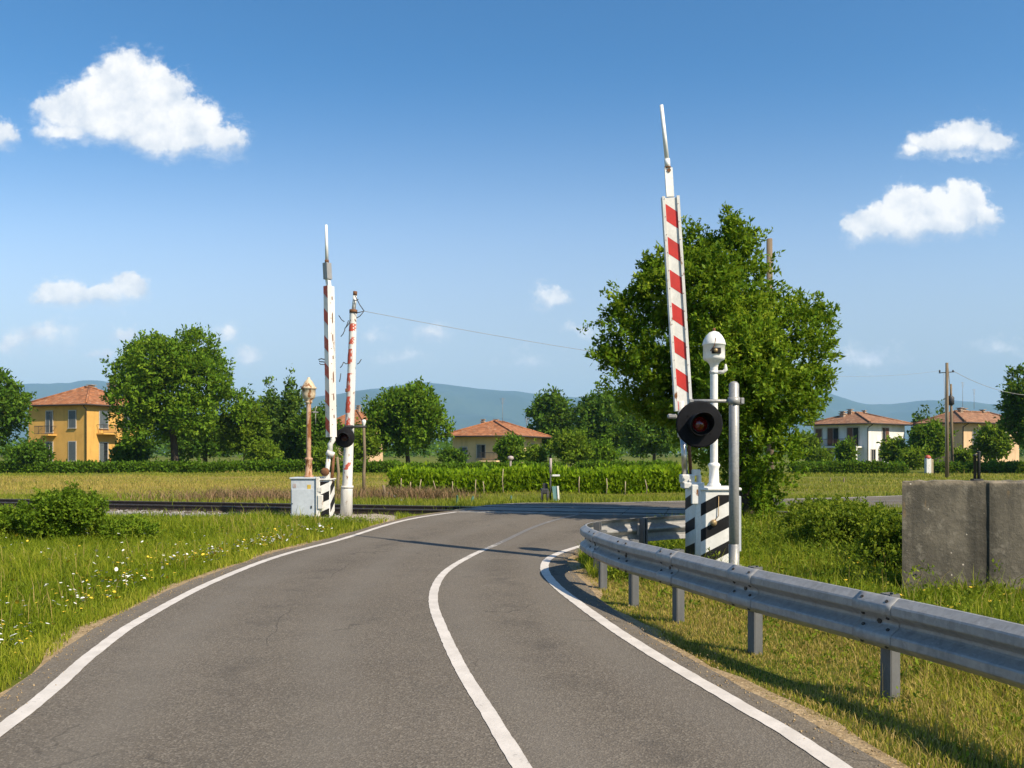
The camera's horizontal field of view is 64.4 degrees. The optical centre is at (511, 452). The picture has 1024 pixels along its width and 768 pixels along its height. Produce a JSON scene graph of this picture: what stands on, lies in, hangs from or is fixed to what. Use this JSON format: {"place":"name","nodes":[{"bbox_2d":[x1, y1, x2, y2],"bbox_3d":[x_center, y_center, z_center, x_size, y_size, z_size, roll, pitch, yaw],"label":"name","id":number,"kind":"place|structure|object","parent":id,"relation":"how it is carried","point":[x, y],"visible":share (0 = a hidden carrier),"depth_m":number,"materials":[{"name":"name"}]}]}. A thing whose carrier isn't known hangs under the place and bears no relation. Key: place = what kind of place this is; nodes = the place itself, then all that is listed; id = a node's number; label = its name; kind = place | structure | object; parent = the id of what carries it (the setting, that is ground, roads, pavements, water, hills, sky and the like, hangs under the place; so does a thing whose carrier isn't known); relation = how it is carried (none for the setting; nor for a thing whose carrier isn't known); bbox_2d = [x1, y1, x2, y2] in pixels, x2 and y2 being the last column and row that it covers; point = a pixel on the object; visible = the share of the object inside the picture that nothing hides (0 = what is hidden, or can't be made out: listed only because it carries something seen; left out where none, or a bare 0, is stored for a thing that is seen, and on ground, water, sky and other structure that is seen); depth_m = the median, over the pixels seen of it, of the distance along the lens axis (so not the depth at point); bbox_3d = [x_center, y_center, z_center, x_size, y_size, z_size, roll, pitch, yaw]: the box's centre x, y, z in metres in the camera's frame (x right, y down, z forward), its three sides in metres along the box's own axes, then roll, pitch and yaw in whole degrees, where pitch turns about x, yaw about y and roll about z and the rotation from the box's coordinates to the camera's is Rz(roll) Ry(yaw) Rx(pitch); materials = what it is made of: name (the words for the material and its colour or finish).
{"place":"outdoors","nodes":[
{"label":"outdoors","id":0,"kind":"place"},
{"bbox_2d":[102,482,497,503],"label":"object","id":1,"kind":"object","parent":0,"point":[398,492],"visible":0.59,"depth_m":29.47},
{"bbox_2d":[323,514,395,522],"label":"path","id":2,"kind":"structure","parent":0,"point":[379,515],"depth_m":20.03,"materials":[{"name":"beige gravel"}]},
{"bbox_2d":[0,495,901,767],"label":"road","id":3,"kind":"structure","parent":0,"point":[453,639],"depth_m":6.22,"materials":[{"name":"grey asphalt"}]},
{"bbox_2d":[0,515,919,767],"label":"loose grit","id":4,"kind":"object","parent":3,"relation":"on","point":[819,727],"visible":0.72,"depth_m":7.35,"materials":[{"name":"gravel"}]},
{"bbox_2d":[459,505,684,515],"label":"crossing deck","id":5,"kind":"structure","parent":3,"relation":"on","point":[573,509],"depth_m":21.21,"materials":[{"name":"concrete"}]},
{"bbox_2d":[466,506,684,513],"bbox_3d":[2.049,1.527,21.348,6.300,0.038,1.705,0,0,13],"label":"rail groove","id":6,"kind":"object","parent":5,"relation":"in","point":[579,512],"visible":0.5,"depth_m":21.18,"materials":[{"name":"rubber"}]},
{"bbox_2d":[6,380,1003,452],"bbox_3d":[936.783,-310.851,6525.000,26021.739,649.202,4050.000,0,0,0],"label":"hills","id":7,"kind":"structure","parent":0,"point":[467,406],"depth_m":6540.72,"materials":[{"name":"blue"}]},
{"bbox_2d":[0,453,1023,767],"bbox_3d":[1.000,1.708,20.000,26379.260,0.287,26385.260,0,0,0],"label":"ground","id":8,"kind":"structure","parent":0,"point":[606,601],"depth_m":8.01,"materials":[{"name":"green plant"}]},
{"bbox_2d":[0,503,28,538],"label":"roadside shrub","id":9,"kind":"object","parent":8,"relation":"on","point":[7,514],"visible":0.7,"depth_m":15.72,"materials":[{"name":"green plant"}]},
{"bbox_2d":[0,367,37,449],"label":"broadleaf tree","id":10,"kind":"object","parent":8,"relation":"on","point":[14,406],"visible":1,"depth_m":73.84,"materials":[{"name":"green plant"}]},
{"bbox_2d":[0,434,55,467],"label":"garden shrub","id":11,"kind":"object","parent":8,"relation":"on","point":[26,450],"visible":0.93,"depth_m":69.31,"materials":[{"name":"green plant"}]},
{"bbox_2d":[12,479,112,539],"bbox_3d":[-8.654,1.160,15.577,1.701,1.320,1.455,0,0,0],"label":"roadside shrub","id":12,"kind":"object","parent":8,"relation":"on","point":[64,510],"visible":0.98,"depth_m":15.29,"materials":[{"name":"green plant"}]},
{"bbox_2d":[27,383,135,462],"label":"yellow house","id":13,"kind":"structure","parent":8,"relation":"on","point":[72,425],"depth_m":92.48,"materials":[{"name":"paint"}]},
{"bbox_2d":[45,410,53,432],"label":"window","id":14,"kind":"structure","parent":13,"relation":"in","point":[48,415],"depth_m":92.92,"materials":[{"name":"grey glass"}]},
{"bbox_2d":[67,410,76,428],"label":"window","id":15,"kind":"structure","parent":13,"relation":"in","point":[72,414],"depth_m":91.63,"materials":[{"name":"grey glass"}]},
{"bbox_2d":[68,441,76,460],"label":"window","id":16,"kind":"structure","parent":13,"relation":"in","point":[72,445],"depth_m":91.63,"materials":[{"name":"grey glass"}]},
{"bbox_2d":[99,410,108,428],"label":"window","id":17,"kind":"structure","parent":13,"relation":"in","point":[101,417],"depth_m":92.94,"materials":[{"name":"grey glass"}]},
{"bbox_2d":[99,442,108,461],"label":"window","id":18,"kind":"structure","parent":13,"relation":"in","point":[103,446],"depth_m":93.08,"materials":[{"name":"grey glass"}]},
{"bbox_2d":[0,457,246,473],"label":"clipped hedge","id":19,"kind":"object","parent":8,"relation":"on","point":[111,466],"visible":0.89,"depth_m":69.22,"materials":[{"name":"green plant"}]},
{"bbox_2d":[88,512,159,541],"bbox_3d":[-7.621,1.507,15.990,1.189,0.689,1.117,0,0,-39],"label":"roadside shrub","id":20,"kind":"object","parent":8,"relation":"on","point":[129,525],"visible":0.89,"depth_m":15.78,"materials":[{"name":"green plant"}]},
{"bbox_2d":[105,434,156,462],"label":"garden shrub","id":21,"kind":"object","parent":8,"relation":"on","point":[116,453],"visible":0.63,"depth_m":75.19,"materials":[{"name":"green plant"}]},
{"bbox_2d":[0,523,331,643],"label":"white wildflowers","id":22,"kind":"object","parent":8,"relation":"on","point":[116,568],"visible":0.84,"depth_m":11.82,"materials":[{"name":"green plant"}]},
{"bbox_2d":[0,525,331,652],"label":"yellow wildflowers","id":23,"kind":"object","parent":8,"relation":"on","point":[51,606],"visible":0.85,"depth_m":10.94,"materials":[{"name":"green plant"}]},
{"bbox_2d":[99,322,260,460],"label":"oak tree","id":24,"kind":"object","parent":8,"relation":"on","point":[142,383],"visible":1,"depth_m":69.59,"materials":[{"name":"green plant"}]},
{"bbox_2d":[160,409,232,461],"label":"broadleaf tree","id":25,"kind":"object","parent":8,"relation":"on","point":[190,449],"visible":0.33,"depth_m":93.67,"materials":[{"name":"green plant"}]},
{"bbox_2d":[103,510,339,515],"bbox_3d":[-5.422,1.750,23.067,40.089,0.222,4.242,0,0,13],"label":"ballast gravel","id":26,"kind":"structure","parent":8,"relation":"on","point":[118,511],"depth_m":22.91,"materials":[{"name":"grey gravel"}]},
{"bbox_2d":[0,492,477,696],"bbox_3d":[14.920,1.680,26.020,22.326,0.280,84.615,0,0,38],"label":"dirt verge","id":27,"kind":"structure","parent":8,"relation":"on","point":[75,637],"depth_m":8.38,"materials":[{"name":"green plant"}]},
{"bbox_2d":[215,395,272,462],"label":"broadleaf tree","id":28,"kind":"object","parent":8,"relation":"on","point":[235,436],"visible":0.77,"depth_m":75.25,"materials":[{"name":"green plant"}]},
{"bbox_2d":[242,436,283,460],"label":"garden shrub","id":29,"kind":"object","parent":8,"relation":"on","point":[266,449],"visible":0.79,"depth_m":71.44,"materials":[{"name":"green plant"}]},
{"bbox_2d":[256,376,281,442],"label":"conifer tree","id":30,"kind":"object","parent":8,"relation":"on","point":[270,402],"visible":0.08,"depth_m":83.58,"materials":[{"name":"green plant"}]},
{"bbox_2d":[269,367,305,460],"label":"conifer tree","id":31,"kind":"object","parent":8,"relation":"on","point":[291,405],"visible":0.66,"depth_m":79.11,"materials":[{"name":"green plant"}]},
{"bbox_2d":[289,477,322,516],"bbox_3d":[-5.030,1.149,19.910,0.660,1.098,0.690,0,0,0],"label":"control cabinet","id":32,"kind":"object","parent":8,"relation":"on","point":[303,493],"visible":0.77,"depth_m":19.59,"materials":[{"name":"metal"}]},
{"bbox_2d":[301,377,317,476],"bbox_3d":[-4.980,-0.621,19.920,0.378,2.442,0.378,0,0,40],"label":"warning bell","id":33,"kind":"object","parent":32,"relation":"on","point":[308,388],"visible":1,"depth_m":19.86,"materials":[{"name":"metal"}]},
{"bbox_2d":[287,400,343,456],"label":"broadleaf tree","id":34,"kind":"object","parent":8,"relation":"on","point":[318,431],"visible":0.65,"depth_m":77.01,"materials":[{"name":"green plant"}]},
{"bbox_2d":[238,457,398,472],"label":"clipped hedge","id":35,"kind":"object","parent":8,"relation":"on","point":[276,465],"visible":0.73,"depth_m":69.48,"materials":[{"name":"green plant"}]},
{"bbox_2d":[303,442,343,468],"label":"garden shrub","id":36,"kind":"object","parent":8,"relation":"on","point":[318,453],"visible":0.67,"depth_m":69.37,"materials":[{"name":"green plant"}]},
{"bbox_2d":[316,225,341,517],"bbox_3d":[-4.520,-1.907,19.875,0.620,7.291,0.710,0,0,0],"label":"level crossing barrier","id":37,"kind":"object","parent":8,"relation":"on","point":[325,490],"visible":0.92,"depth_m":19.76,"materials":[{"name":"metal"}]},
{"bbox_2d":[336,457,339,489],"bbox_3d":[-7.553,1.040,35.307,0.160,1.721,0.139,0,0,-23],"label":"wooden post","id":38,"kind":"object","parent":8,"relation":"on","point":[338,475],"visible":0.74,"depth_m":35.26,"materials":[{"name":"brown wood"}]},
{"bbox_2d":[335,291,365,515],"bbox_3d":[-4.068,-1.174,20.139,0.634,5.706,0.732,0,0,45],"label":"crossing signal","id":39,"kind":"object","parent":8,"relation":"on","point":[345,438],"visible":0.98,"depth_m":20.20,"materials":[{"name":"white metal"}]},
{"bbox_2d":[336,405,382,461],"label":"orange house","id":40,"kind":"structure","parent":8,"relation":"on","point":[359,415],"depth_m":124.30,"materials":[{"name":"pink paint"}]},
{"bbox_2d":[335,417,385,460],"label":"broadleaf tree","id":41,"kind":"object","parent":8,"relation":"on","point":[371,447],"visible":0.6,"depth_m":73.33,"materials":[{"name":"green plant"}]},
{"bbox_2d":[362,420,365,490],"bbox_3d":[-6.428,0.232,35.307,0.199,3.335,0.185,0,0,0],"label":"wooden post","id":42,"kind":"object","parent":8,"relation":"on","point":[364,460],"visible":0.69,"depth_m":35.26,"materials":[{"name":"brown wood"}]},
{"bbox_2d":[360,375,455,462],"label":"round tree","id":43,"kind":"object","parent":8,"relation":"on","point":[411,414],"visible":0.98,"depth_m":74.47,"materials":[{"name":"green plant"}]},
{"bbox_2d":[0,499,901,518],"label":"railway track","id":44,"kind":"structure","parent":8,"relation":"on","point":[132,506],"depth_m":23.35,"materials":[{"name":"metal"}]},
{"bbox_2d":[434,445,470,463],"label":"garden shrub","id":45,"kind":"object","parent":8,"relation":"on","point":[454,454],"visible":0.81,"depth_m":73.38,"materials":[{"name":"green plant"}]},
{"bbox_2d":[393,459,565,469],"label":"clipped hedge","id":46,"kind":"object","parent":8,"relation":"on","point":[461,465],"visible":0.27,"depth_m":69.17,"materials":[{"name":"green plant"}]},
{"bbox_2d":[448,398,551,462],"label":"beige house","id":47,"kind":"structure","parent":8,"relation":"on","point":[477,442],"depth_m":96.89,"materials":[{"name":"paint"}]},
{"bbox_2d":[476,444,485,458],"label":"window","id":48,"kind":"structure","parent":47,"relation":"in","point":[479,447],"depth_m":96.33,"materials":[{"name":"grey glass"}]},
{"bbox_2d":[492,430,525,462],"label":"garden shrub","id":49,"kind":"object","parent":8,"relation":"on","point":[505,447],"visible":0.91,"depth_m":77.30,"materials":[{"name":"green plant"}]},
{"bbox_2d":[0,468,1023,516],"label":"field grass","id":50,"kind":"structure","parent":8,"relation":"on","point":[30,483],"depth_m":40.49,"materials":[{"name":"green plant"}]},
{"bbox_2d":[0,510,1023,700],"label":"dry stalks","id":51,"kind":"object","parent":8,"relation":"on","point":[330,517],"visible":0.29,"depth_m":10.32,"materials":[{"name":"plant"}]},
{"bbox_2d":[0,427,1023,457],"bbox_3d":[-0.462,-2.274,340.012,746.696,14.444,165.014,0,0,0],"label":"woods","id":52,"kind":"object","parent":8,"relation":"on","point":[437,445],"visible":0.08,"depth_m":288.23,"materials":[{"name":"green plant"}]},
{"bbox_2d":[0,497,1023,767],"bbox_3d":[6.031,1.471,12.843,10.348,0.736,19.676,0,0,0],"label":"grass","id":53,"kind":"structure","parent":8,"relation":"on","point":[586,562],"depth_m":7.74,"materials":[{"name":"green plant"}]},
{"bbox_2d":[519,438,548,463],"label":"garden shrub","id":54,"kind":"object","parent":8,"relation":"on","point":[536,452],"visible":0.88,"depth_m":75.48,"materials":[{"name":"green plant"}]},
{"bbox_2d":[383,461,688,493],"bbox_3d":[1.210,1.236,35.949,13.532,1.817,3.329,0,0,-4],"label":"crop row","id":55,"kind":"object","parent":8,"relation":"on","point":[661,478],"visible":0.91,"depth_m":34.77,"materials":[{"name":"green plant"}]},
{"bbox_2d":[541,483,548,501],"bbox_3d":[1.159,1.457,28.595,0.323,0.749,0.560,0,0,0],"label":"metal stand","id":56,"kind":"object","parent":8,"relation":"on","point":[544,489],"visible":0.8,"depth_m":28.33,"materials":[{"name":"grey metal"}]},
{"bbox_2d":[523,383,577,457],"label":"broadleaf tree","id":57,"kind":"object","parent":8,"relation":"on","point":[548,412],"visible":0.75,"depth_m":116.58,"materials":[{"name":"green plant"}]},
{"bbox_2d":[549,458,559,502],"bbox_3d":[1.498,1.009,28.645,0.370,1.620,0.090,0,0,0],"label":"sign post","id":58,"kind":"object","parent":8,"relation":"on","point":[550,465],"visible":0.9,"depth_m":28.62,"materials":[{"name":"metal"}]},
{"bbox_2d":[552,486,558,500],"bbox_3d":[1.531,1.426,28.395,0.277,0.512,0.160,0,0,0],"label":"leaning panel","id":59,"kind":"object","parent":8,"relation":"on","point":[555,489],"visible":0.82,"depth_m":28.34,"materials":[{"name":"white metal"}]},
{"bbox_2d":[545,426,597,465],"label":"garden shrub","id":60,"kind":"object","parent":8,"relation":"on","point":[570,446],"visible":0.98,"depth_m":73.26,"materials":[{"name":"green plant"}]},
{"bbox_2d":[568,386,630,451],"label":"broadleaf tree","id":61,"kind":"object","parent":8,"relation":"on","point":[597,414],"visible":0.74,"depth_m":109.93,"materials":[{"name":"green plant"}]},
{"bbox_2d":[588,434,623,461],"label":"garden shrub","id":62,"kind":"object","parent":8,"relation":"on","point":[604,450],"visible":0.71,"depth_m":75.38,"materials":[{"name":"green plant"}]},
{"bbox_2d":[573,458,677,469],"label":"clipped hedge","id":63,"kind":"object","parent":8,"relation":"on","point":[590,463],"visible":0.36,"depth_m":68.40,"materials":[{"name":"green plant"}]},
{"bbox_2d":[613,402,686,460],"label":"broadleaf tree","id":64,"kind":"object","parent":8,"relation":"on","point":[641,435],"visible":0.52,"depth_m":98.57,"materials":[{"name":"green plant"}]},
{"bbox_2d":[660,104,741,565],"bbox_3d":[2.766,-1.599,12.060,1.237,6.922,0.900,0,0,0],"label":"level crossing barrier","id":65,"kind":"object","parent":8,"relation":"on","point":[706,517],"visible":0.88,"depth_m":11.79,"materials":[{"name":"metal"}]},
{"bbox_2d":[702,328,727,486],"bbox_3d":[3.019,-0.678,12.159,0.345,2.366,0.343,0,0,-42],"label":"warning bell","id":66,"kind":"object","parent":65,"relation":"on","point":[713,344],"visible":0.98,"depth_m":12.10,"materials":[{"name":"white metal"}]},
{"bbox_2d":[676,381,743,564],"bbox_3d":[2.891,0.445,11.375,1.253,2.887,0.633,0,0,-18],"label":"crossing signal","id":67,"kind":"object","parent":8,"relation":"on","point":[699,423],"visible":0.96,"depth_m":11.29,"materials":[{"name":"metal"}]},
{"bbox_2d":[576,200,844,521],"bbox_3d":[4.863,-1.893,18.875,6.003,7.811,5.405,0,0,-42],"label":"leafy tree","id":68,"kind":"object","parent":8,"relation":"on","point":[778,393],"visible":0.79,"depth_m":18.26,"materials":[{"name":"green plant"}]},
{"bbox_2d":[567,508,909,767],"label":"dirt verge","id":69,"kind":"structure","parent":8,"relation":"on","point":[852,739],"depth_m":5.73,"materials":[{"name":"soil"}]},
{"bbox_2d":[766,238,773,475],"bbox_3d":[7.935,-2.308,25.000,0.250,8.516,0.250,0,0,0],"label":"utility pole","id":70,"kind":"object","parent":8,"relation":"on","point":[769,247],"visible":0.27,"depth_m":24.92,"materials":[{"name":"brown wood"}]},
{"bbox_2d":[580,515,1023,704],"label":"guardrail","id":71,"kind":"object","parent":8,"relation":"on","point":[892,625],"visible":0.95,"depth_m":6.21,"materials":[{"name":"metal"}]},
{"bbox_2d":[791,430,823,461],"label":"broadleaf tree","id":72,"kind":"object","parent":8,"relation":"on","point":[813,440],"visible":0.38,"depth_m":89.25,"materials":[{"name":"green plant"}]},
{"bbox_2d":[804,445,837,462],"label":"garden shrub","id":73,"kind":"object","parent":8,"relation":"on","point":[819,453],"visible":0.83,"depth_m":85.36,"materials":[{"name":"green plant"}]},
{"bbox_2d":[777,490,881,527],"bbox_3d":[6.621,1.318,17.020,2.109,1.087,1.743,0,0,0],"label":"roadside shrub","id":74,"kind":"object","parent":8,"relation":"on","point":[794,508],"visible":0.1,"depth_m":16.94,"materials":[{"name":"green plant"}]},
{"bbox_2d":[785,495,901,548],"bbox_3d":[5.870,1.294,14.189,2.229,1.099,1.826,0,0,0],"label":"roadside shrub","id":75,"kind":"object","parent":8,"relation":"on","point":[839,519],"visible":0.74,"depth_m":13.82,"materials":[{"name":"green plant"}]},
{"bbox_2d":[831,435,860,461],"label":"garden shrub","id":76,"kind":"object","parent":8,"relation":"on","point":[845,449],"visible":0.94,"depth_m":87.45,"materials":[{"name":"green plant"}]},
{"bbox_2d":[785,459,910,473],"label":"clipped hedge","id":77,"kind":"object","parent":8,"relation":"on","point":[874,466],"visible":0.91,"depth_m":67.20,"materials":[{"name":"green plant"}]},
{"bbox_2d":[804,409,914,461],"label":"white house","id":78,"kind":"structure","parent":8,"relation":"on","point":[868,429],"depth_m":102.48,"materials":[{"name":"paint"}]},
{"bbox_2d":[815,428,822,441],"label":"window","id":79,"kind":"structure","parent":78,"relation":"in","point":[817,430],"depth_m":105.13,"materials":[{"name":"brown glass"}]},
{"bbox_2d":[827,427,838,445],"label":"window","id":80,"kind":"structure","parent":78,"relation":"in","point":[832,432],"depth_m":103.68,"materials":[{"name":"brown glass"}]},
{"bbox_2d":[846,427,859,445],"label":"window","id":81,"kind":"structure","parent":78,"relation":"in","point":[851,431],"depth_m":101.45,"materials":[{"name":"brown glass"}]},
{"bbox_2d":[882,427,888,441],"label":"window","id":82,"kind":"structure","parent":78,"relation":"in","point":[885,430],"depth_m":102.47,"materials":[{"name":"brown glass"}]},
{"bbox_2d":[855,513,901,569],"bbox_3d":[5.748,1.350,11.893,1.369,1.004,1.151,0,0,0],"label":"roadside shrub","id":83,"kind":"object","parent":8,"relation":"on","point":[883,531],"visible":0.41,"depth_m":11.77,"materials":[{"name":"green plant"}]},
{"bbox_2d":[876,434,908,462],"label":"broadleaf tree","id":84,"kind":"object","parent":8,"relation":"on","point":[888,452],"visible":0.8,"depth_m":83.50,"materials":[{"name":"green plant"}]},
{"bbox_2d":[895,443,932,469],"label":"garden shrub","id":85,"kind":"object","parent":8,"relation":"on","point":[913,458],"visible":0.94,"depth_m":79.28,"materials":[{"name":"green plant"}]},
{"bbox_2d":[905,408,923,447],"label":"conifer tree","id":86,"kind":"object","parent":8,"relation":"on","point":[914,420],"visible":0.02,"depth_m":117.84,"materials":[{"name":"green plant"}]},
{"bbox_2d":[916,404,936,420],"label":"conifer tree","id":87,"kind":"object","parent":8,"relation":"on","point":[925,410],"visible":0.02,"depth_m":112.08,"materials":[{"name":"green plant"}]},
{"bbox_2d":[924,455,930,473],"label":"gate pillar","id":88,"kind":"structure","parent":8,"relation":"on","point":[927,463],"depth_m":66.82,"materials":[{"name":"white paint"}]},
{"bbox_2d":[907,415,958,461],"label":"broadleaf tree","id":89,"kind":"object","parent":8,"relation":"on","point":[931,434],"visible":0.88,"depth_m":81.17,"materials":[{"name":"green plant"}]},
{"bbox_2d":[939,363,953,477],"bbox_3d":[29.924,-2.117,55.977,1.055,8.134,0.297,0,0,-8],"label":"utility pole","id":90,"kind":"object","parent":8,"relation":"on","point":[946,388],"visible":0.94,"depth_m":55.91,"materials":[{"name":"brown wood"}]},
{"bbox_2d":[365,311,934,375],"bbox_3d":[12.880,-4.505,38.150,0.013,2.272,48.710,0,0,43],"label":"overhead wire","id":91,"kind":"object","parent":90,"relation":"attached to","point":[512,338],"visible":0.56,"depth_m":23.39,"materials":[{"name":"black metal"}]},
{"bbox_2d":[949,384,953,461],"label":"utility pole","id":92,"kind":"object","parent":8,"relation":"on","point":[951,400],"visible":0.77,"depth_m":71.91,"materials":[{"name":"brown wood"}]},
{"bbox_2d":[902,480,1023,592],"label":"concrete wall","id":93,"kind":"structure","parent":8,"relation":"on","point":[957,527],"depth_m":10.10,"materials":[{"name":"grey concrete"}]},
{"bbox_2d":[949,443,976,462],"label":"garden shrub","id":94,"kind":"object","parent":8,"relation":"on","point":[963,454],"visible":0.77,"depth_m":83.52,"materials":[{"name":"green plant"}]},
{"bbox_2d":[913,382,1018,461],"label":"peach house","id":95,"kind":"structure","parent":8,"relation":"on","point":[966,422],"depth_m":101.88,"materials":[{"name":"paint"}]},
{"bbox_2d":[933,459,1023,473],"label":"clipped hedge","id":96,"kind":"object","parent":8,"relation":"on","point":[996,466],"visible":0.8,"depth_m":67.22,"materials":[{"name":"green plant"}]},
{"bbox_2d":[969,421,1014,461],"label":"broadleaf tree","id":97,"kind":"object","parent":8,"relation":"on","point":[991,442],"visible":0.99,"depth_m":79.28,"materials":[{"name":"green plant"}]},
{"bbox_2d":[993,362,1023,448],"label":"broadleaf tree","id":98,"kind":"object","parent":8,"relation":"on","point":[1012,407],"visible":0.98,"depth_m":66.06,"materials":[{"name":"green plant"}]},
{"bbox_2d":[0,0,1023,404],"label":"sky","id":99,"kind":"structure","parent":0,"point":[487,167],"materials":[{"name":"blue"}]},
{"bbox_2d":[970,451,982,480],"bbox_3d":[5.830,0.166,10.200,0.120,0.371,0.080,0,0,0],"label":"pipe bracket","id":100,"kind":"object","parent":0,"point":[976,467],"visible":1,"depth_m":10.19,"materials":[{"name":"metal"}]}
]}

